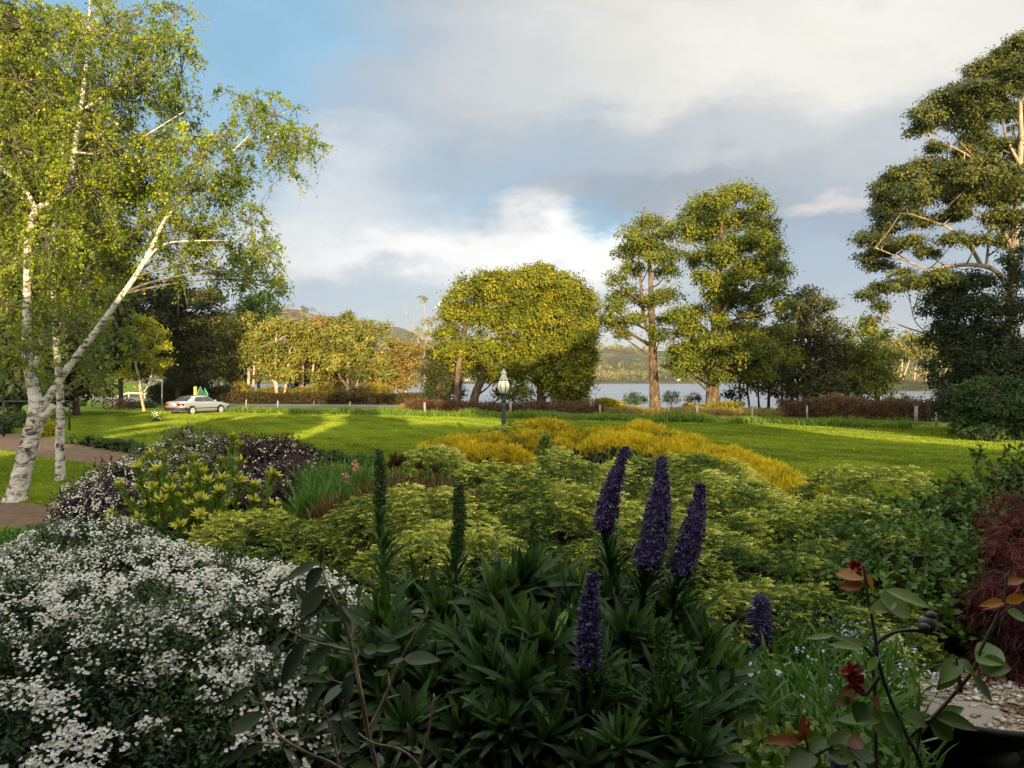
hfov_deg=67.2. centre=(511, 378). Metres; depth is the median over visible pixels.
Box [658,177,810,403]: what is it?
blackwood tree
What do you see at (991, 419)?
dark evergreen
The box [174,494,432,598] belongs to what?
juniper
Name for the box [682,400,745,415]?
bank foliage
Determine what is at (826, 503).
juniper
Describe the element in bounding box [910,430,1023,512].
shrub shoots
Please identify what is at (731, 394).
evergreen tree
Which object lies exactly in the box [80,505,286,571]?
leafy shrub
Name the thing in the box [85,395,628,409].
road
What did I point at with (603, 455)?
dark shrub
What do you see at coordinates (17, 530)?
ground cover
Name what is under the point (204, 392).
entrance sign
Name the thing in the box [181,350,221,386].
evergreen tree
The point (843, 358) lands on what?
evergreen tree
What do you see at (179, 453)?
blossom bush
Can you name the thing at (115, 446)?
clipped bush
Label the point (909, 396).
bank shrub
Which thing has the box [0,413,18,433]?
garden shrub
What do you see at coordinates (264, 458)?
blossom bush
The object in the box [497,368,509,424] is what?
garden lamp
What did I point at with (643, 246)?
blackwood tree
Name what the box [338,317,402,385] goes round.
river gum
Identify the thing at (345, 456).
clipped bush
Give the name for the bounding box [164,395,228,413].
parked car
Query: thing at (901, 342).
headland gum
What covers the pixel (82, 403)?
garden shrub
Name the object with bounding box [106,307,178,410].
golden ash
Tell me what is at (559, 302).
wattle tree
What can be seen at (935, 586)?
leafy shrub
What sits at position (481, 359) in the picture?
wattle tree
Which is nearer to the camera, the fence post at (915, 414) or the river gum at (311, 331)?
the fence post at (915, 414)
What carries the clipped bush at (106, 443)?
on the ground at (612, 357)
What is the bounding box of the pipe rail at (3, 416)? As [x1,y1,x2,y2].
[2,400,70,436]
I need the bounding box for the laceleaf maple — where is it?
[950,489,1023,687]
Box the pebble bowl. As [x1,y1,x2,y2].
[885,655,1023,767]
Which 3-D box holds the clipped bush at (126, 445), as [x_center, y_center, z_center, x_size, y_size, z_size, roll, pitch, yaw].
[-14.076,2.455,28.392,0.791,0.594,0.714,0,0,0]
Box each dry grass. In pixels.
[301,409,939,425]
[393,403,855,416]
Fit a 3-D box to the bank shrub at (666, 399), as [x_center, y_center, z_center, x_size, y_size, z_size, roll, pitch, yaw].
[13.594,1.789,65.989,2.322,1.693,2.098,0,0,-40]
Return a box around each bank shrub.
[619,391,649,407]
[660,391,682,406]
[683,391,704,403]
[898,392,912,399]
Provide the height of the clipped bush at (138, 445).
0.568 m
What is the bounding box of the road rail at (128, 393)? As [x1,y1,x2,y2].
[117,392,182,397]
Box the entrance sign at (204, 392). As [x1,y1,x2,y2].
[194,386,208,395]
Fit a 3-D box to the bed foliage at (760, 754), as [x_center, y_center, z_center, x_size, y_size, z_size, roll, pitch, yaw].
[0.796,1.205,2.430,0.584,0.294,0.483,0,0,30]
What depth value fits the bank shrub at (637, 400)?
65.55 m
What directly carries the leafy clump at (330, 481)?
on the ground at (612, 357)
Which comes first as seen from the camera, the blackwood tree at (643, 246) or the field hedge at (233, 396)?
the blackwood tree at (643, 246)
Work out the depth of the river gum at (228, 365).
87.56 m
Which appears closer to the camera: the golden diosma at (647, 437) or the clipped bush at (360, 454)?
the golden diosma at (647, 437)
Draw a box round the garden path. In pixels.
[0,433,368,471]
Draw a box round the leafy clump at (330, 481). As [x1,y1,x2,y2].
[268,449,415,535]
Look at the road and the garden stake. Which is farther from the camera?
the road
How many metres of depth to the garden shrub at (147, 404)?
71.58 m
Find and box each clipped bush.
[64,433,79,443]
[73,435,83,444]
[82,434,99,446]
[90,435,107,448]
[99,437,115,449]
[108,436,127,451]
[118,438,138,452]
[126,441,147,453]
[316,449,328,461]
[325,447,341,462]
[336,450,351,463]
[348,450,367,464]
[361,454,375,465]
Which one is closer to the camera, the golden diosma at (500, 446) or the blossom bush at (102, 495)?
the blossom bush at (102, 495)
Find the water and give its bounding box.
[141,384,954,409]
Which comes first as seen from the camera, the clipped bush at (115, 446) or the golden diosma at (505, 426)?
the golden diosma at (505, 426)
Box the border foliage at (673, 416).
[228,405,914,429]
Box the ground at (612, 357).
[0,309,1023,767]
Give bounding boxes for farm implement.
[102,395,122,409]
[116,395,136,409]
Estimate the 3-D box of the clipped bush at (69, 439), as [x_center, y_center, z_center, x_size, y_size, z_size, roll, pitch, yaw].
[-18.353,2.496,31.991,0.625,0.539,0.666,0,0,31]
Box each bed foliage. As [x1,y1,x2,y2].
[175,591,738,767]
[707,708,832,767]
[723,595,957,767]
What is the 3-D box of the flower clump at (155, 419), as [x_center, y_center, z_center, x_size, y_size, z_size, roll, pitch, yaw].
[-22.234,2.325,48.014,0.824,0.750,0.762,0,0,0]
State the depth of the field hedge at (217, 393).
80.87 m
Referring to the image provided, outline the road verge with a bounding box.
[79,397,398,407]
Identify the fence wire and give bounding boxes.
[252,401,939,422]
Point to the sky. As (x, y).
(467, 135)
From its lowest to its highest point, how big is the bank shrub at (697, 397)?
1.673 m
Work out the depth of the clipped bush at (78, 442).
31.45 m
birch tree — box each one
[0,0,336,502]
[8,126,145,480]
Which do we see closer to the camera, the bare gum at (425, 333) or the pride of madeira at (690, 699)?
the pride of madeira at (690, 699)
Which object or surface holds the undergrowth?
on the ground at (612, 357)
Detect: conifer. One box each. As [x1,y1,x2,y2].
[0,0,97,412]
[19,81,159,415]
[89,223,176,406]
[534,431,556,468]
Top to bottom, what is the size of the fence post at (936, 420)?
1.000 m
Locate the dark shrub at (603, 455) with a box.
[533,444,659,489]
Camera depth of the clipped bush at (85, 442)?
30.81 m
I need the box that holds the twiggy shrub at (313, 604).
[224,547,441,767]
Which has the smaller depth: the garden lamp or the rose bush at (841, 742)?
the rose bush at (841, 742)
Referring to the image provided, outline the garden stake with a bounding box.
[871,610,940,767]
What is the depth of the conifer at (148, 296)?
73.11 m
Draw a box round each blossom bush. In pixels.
[39,454,195,552]
[105,422,272,511]
[202,428,340,537]
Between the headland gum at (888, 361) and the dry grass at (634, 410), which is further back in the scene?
the headland gum at (888, 361)
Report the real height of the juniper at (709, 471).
1.872 m
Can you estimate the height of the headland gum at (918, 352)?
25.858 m
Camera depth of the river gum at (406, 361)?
89.74 m
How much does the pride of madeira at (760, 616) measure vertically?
0.449 m
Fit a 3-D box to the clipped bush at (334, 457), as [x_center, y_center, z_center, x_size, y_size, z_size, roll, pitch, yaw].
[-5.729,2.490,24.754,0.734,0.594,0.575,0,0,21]
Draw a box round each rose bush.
[763,714,874,767]
[805,559,929,767]
[899,574,1023,767]
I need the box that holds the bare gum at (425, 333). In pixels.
[402,295,439,392]
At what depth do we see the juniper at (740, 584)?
4.33 m
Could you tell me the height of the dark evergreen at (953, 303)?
8.694 m
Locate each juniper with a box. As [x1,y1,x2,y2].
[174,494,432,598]
[323,480,556,628]
[388,441,670,563]
[517,445,818,629]
[630,523,958,700]
[674,462,948,564]
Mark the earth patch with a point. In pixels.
(19, 515)
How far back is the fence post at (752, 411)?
48.95 m
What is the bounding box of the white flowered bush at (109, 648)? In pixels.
[0,508,375,767]
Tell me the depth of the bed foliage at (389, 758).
2.53 m
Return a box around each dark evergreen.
[909,260,1014,424]
[931,362,1023,442]
[951,242,1023,427]
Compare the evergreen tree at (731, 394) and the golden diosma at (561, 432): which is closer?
the golden diosma at (561, 432)
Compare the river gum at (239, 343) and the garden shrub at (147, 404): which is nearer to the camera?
the garden shrub at (147, 404)
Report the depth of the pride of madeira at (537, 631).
2.58 m
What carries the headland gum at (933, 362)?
on the ground at (612, 357)
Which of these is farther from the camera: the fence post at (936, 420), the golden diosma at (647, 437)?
the fence post at (936, 420)
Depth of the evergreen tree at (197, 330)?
78.90 m
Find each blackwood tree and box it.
[596,207,690,409]
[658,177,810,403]
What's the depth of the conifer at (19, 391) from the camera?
50.63 m
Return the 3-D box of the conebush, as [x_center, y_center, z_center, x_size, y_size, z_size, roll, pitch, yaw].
[-2.871,1.390,7.014,1.516,1.747,2.171,0,0,-20]
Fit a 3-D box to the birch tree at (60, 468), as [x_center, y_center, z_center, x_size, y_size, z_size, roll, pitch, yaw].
[-11.688,-2.189,20.515,3.237,9.887,5.194,0,0,-29]
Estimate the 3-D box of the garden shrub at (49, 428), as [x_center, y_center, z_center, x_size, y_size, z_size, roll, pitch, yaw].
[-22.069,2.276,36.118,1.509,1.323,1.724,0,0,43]
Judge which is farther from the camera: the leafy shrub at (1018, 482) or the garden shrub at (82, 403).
the garden shrub at (82, 403)
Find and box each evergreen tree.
[141,270,250,398]
[156,335,207,384]
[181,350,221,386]
[219,361,256,391]
[226,285,288,390]
[278,341,318,388]
[719,362,801,407]
[763,284,858,398]
[821,324,873,397]
[837,314,911,399]
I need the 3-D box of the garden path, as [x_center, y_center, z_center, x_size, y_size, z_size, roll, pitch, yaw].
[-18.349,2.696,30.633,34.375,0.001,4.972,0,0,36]
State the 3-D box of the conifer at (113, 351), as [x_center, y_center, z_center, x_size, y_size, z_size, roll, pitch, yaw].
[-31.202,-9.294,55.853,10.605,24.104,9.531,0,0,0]
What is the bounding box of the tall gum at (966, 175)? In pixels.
[841,27,1023,423]
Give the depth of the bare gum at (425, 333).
99.94 m
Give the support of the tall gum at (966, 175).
on the ground at (612, 357)
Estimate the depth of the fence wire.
51.80 m
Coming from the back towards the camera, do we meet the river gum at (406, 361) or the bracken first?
the river gum at (406, 361)
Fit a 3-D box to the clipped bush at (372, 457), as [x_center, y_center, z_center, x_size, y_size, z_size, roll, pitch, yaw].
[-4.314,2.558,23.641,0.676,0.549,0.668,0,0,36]
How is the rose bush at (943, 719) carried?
on the ground at (612, 357)
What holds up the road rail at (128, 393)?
on the road verge
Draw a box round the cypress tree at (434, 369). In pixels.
[413,343,468,405]
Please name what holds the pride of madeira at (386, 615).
on the ground at (612, 357)
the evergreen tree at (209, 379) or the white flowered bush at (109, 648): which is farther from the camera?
the evergreen tree at (209, 379)
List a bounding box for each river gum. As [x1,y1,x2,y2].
[196,318,254,384]
[221,307,273,388]
[242,315,313,402]
[267,319,333,402]
[300,312,346,386]
[314,308,379,391]
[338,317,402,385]
[369,335,428,392]
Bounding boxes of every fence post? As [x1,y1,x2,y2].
[751,406,753,416]
[914,406,917,425]
[934,412,937,426]
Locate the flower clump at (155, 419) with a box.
[151,410,161,421]
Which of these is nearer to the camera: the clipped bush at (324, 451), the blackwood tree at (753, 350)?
the clipped bush at (324, 451)
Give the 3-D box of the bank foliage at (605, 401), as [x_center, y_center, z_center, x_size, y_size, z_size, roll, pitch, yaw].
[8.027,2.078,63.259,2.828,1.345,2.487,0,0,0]
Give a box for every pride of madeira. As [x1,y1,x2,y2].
[286,448,493,767]
[420,517,641,767]
[539,446,771,767]
[738,594,774,663]
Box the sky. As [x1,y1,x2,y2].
[0,0,1023,350]
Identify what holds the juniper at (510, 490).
on the ground at (612, 357)
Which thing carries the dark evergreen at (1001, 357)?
on the ground at (612, 357)
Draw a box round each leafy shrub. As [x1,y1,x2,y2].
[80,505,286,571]
[411,459,492,511]
[775,479,1021,678]
[920,455,1023,519]
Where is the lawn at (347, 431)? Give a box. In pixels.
[0,411,1023,530]
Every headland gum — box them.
[875,340,910,376]
[877,329,921,379]
[901,335,937,379]
[905,330,943,380]
[919,347,948,376]
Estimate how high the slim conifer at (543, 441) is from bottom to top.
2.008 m
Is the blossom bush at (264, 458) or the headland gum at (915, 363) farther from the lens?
the headland gum at (915, 363)
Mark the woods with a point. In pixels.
(909, 372)
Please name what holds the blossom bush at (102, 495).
on the ground at (612, 357)
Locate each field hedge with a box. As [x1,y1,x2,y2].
[144,383,231,404]
[224,390,422,404]
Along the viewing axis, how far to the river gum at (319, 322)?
89.84 m
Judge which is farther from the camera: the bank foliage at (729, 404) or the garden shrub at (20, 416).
the bank foliage at (729, 404)
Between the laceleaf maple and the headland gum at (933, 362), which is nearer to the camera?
the laceleaf maple
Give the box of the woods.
[154,303,958,380]
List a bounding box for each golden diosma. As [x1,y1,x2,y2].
[404,428,554,468]
[428,419,523,459]
[502,415,586,451]
[568,417,727,463]
[654,442,836,500]
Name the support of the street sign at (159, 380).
on the ground at (612, 357)
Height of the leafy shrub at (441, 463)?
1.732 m
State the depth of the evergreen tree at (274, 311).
96.48 m
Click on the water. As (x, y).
(612, 391)
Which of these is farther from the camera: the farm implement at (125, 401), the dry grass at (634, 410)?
the farm implement at (125, 401)
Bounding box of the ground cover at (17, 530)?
[0,523,64,573]
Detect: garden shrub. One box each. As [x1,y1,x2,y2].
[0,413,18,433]
[1,408,27,427]
[21,417,55,436]
[67,398,86,406]
[123,400,156,407]
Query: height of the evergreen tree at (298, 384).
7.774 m
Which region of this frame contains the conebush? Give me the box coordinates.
[103,431,287,548]
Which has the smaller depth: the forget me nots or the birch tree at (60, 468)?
the forget me nots
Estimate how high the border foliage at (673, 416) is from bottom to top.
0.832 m
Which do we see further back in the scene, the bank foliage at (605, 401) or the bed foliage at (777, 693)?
the bank foliage at (605, 401)
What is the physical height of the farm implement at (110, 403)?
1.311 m
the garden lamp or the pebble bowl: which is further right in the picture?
the pebble bowl
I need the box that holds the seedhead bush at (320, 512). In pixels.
[303,451,500,535]
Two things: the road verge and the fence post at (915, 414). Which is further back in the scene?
the road verge
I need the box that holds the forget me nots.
[731,606,1011,711]
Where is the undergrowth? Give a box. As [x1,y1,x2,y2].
[403,395,605,414]
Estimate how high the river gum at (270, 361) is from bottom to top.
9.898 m
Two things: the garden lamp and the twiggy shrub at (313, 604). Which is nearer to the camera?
the twiggy shrub at (313, 604)
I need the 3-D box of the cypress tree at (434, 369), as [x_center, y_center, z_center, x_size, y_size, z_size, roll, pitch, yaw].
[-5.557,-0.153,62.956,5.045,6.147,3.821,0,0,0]
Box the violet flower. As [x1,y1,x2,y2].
[826,752,849,767]
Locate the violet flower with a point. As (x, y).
(834, 764)
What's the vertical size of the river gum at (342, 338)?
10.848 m
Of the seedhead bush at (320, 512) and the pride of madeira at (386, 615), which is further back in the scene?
the seedhead bush at (320, 512)
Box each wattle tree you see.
[425,265,543,409]
[492,257,607,404]
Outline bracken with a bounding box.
[774,391,953,421]
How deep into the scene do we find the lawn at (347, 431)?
35.15 m
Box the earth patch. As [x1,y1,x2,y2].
[0,503,60,527]
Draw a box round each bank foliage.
[213,380,395,402]
[594,397,626,408]
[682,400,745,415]
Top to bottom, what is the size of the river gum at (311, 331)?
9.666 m
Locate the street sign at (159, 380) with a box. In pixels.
[151,379,162,407]
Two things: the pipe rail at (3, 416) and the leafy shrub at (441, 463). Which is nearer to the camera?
the leafy shrub at (441, 463)
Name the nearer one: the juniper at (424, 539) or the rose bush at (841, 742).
the rose bush at (841, 742)
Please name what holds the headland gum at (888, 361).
on the ground at (612, 357)
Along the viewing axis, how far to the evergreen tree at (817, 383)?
64.99 m
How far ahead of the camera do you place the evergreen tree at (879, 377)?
66.56 m
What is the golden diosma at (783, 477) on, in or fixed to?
on the ground at (612, 357)
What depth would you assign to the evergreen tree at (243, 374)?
93.45 m
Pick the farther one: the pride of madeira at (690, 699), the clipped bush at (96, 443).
the clipped bush at (96, 443)
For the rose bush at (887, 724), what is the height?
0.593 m

